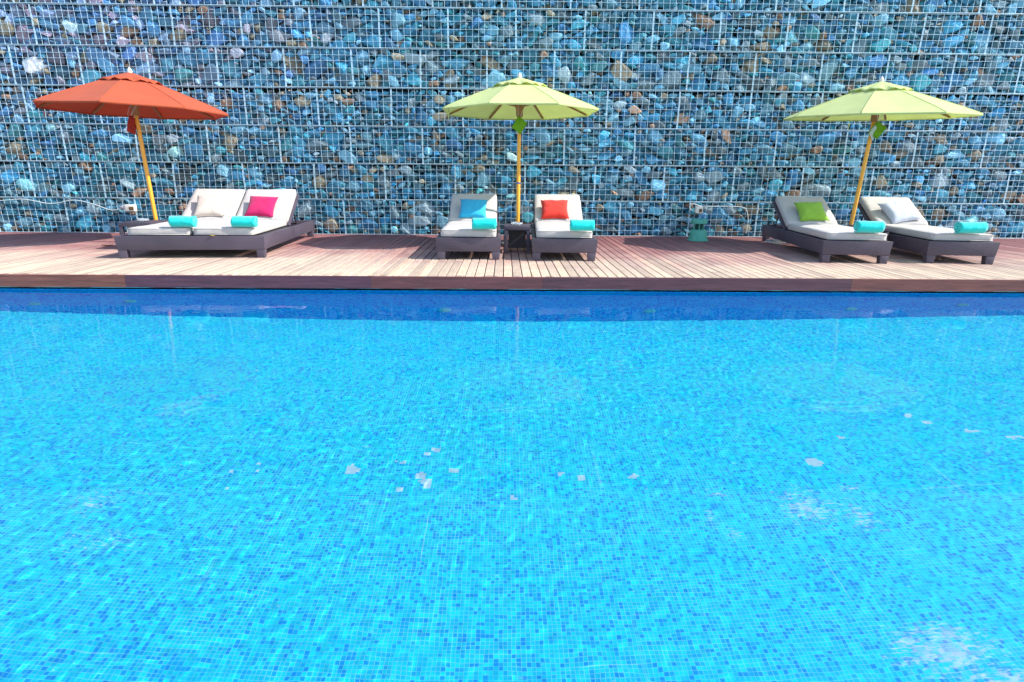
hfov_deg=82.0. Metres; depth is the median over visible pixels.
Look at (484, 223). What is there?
rolled towel
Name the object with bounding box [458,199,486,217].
pillow
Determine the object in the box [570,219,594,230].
rolled towel
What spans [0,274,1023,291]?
deck fascia
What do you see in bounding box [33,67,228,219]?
parasol
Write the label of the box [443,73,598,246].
parasol
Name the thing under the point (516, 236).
side table
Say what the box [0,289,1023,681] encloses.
pool water
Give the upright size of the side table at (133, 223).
0.360 m
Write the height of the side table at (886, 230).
0.360 m
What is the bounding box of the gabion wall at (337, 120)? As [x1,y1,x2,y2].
[0,0,1023,237]
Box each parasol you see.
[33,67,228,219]
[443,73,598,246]
[783,76,982,224]
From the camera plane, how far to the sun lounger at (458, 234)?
7.20 m
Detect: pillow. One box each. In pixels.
[193,194,227,216]
[244,196,277,216]
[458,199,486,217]
[541,200,568,218]
[793,202,828,220]
[878,199,921,223]
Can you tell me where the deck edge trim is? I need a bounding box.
[103,287,987,291]
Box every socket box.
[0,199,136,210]
[689,203,747,233]
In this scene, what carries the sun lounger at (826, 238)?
on the pool deck
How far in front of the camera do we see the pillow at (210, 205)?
8.49 m
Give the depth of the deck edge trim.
6.07 m
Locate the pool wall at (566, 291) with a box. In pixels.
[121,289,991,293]
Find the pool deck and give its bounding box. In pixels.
[0,232,1023,278]
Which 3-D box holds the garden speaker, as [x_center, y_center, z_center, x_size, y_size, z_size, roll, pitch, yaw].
[3.030,-1.808,9.564,0.344,0.348,0.344,0,16,-1]
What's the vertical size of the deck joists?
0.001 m
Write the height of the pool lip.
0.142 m
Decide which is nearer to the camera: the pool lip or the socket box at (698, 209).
the pool lip
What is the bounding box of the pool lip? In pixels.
[0,288,1023,293]
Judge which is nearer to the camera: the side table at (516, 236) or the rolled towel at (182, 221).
the rolled towel at (182, 221)
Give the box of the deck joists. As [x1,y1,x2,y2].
[476,247,531,276]
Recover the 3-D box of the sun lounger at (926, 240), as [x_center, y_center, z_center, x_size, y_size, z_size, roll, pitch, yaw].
[5.615,-1.622,8.276,0.799,0.726,2.499,2,16,6]
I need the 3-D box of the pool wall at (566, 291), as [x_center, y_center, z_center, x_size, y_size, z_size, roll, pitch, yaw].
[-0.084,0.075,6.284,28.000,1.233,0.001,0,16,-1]
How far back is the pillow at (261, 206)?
8.55 m
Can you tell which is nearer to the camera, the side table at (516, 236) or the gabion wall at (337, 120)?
the side table at (516, 236)
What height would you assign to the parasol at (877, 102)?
2.366 m
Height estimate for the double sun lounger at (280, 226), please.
0.776 m
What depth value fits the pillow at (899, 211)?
8.54 m
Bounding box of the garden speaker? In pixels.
[687,219,708,241]
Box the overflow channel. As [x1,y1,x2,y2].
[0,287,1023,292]
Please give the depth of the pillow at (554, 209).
8.53 m
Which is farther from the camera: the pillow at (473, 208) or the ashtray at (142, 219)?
the pillow at (473, 208)
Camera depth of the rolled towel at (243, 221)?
7.12 m
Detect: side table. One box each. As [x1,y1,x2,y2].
[118,220,167,234]
[504,224,529,253]
[849,225,889,240]
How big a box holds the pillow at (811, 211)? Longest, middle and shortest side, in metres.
0.405 x 0.405 x 0.135 m
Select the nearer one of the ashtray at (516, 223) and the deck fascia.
the deck fascia
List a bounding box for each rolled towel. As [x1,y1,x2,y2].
[168,216,197,226]
[230,216,257,226]
[472,218,496,229]
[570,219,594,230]
[853,221,884,232]
[954,222,987,232]
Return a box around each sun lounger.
[113,189,313,258]
[435,194,500,259]
[531,194,597,260]
[762,196,892,263]
[843,197,999,264]
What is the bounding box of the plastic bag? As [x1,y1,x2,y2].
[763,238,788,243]
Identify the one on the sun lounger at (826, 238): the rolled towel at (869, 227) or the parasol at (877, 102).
the rolled towel at (869, 227)
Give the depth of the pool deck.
7.18 m
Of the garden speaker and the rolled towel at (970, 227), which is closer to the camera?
the rolled towel at (970, 227)
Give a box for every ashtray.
[136,218,148,221]
[511,222,522,224]

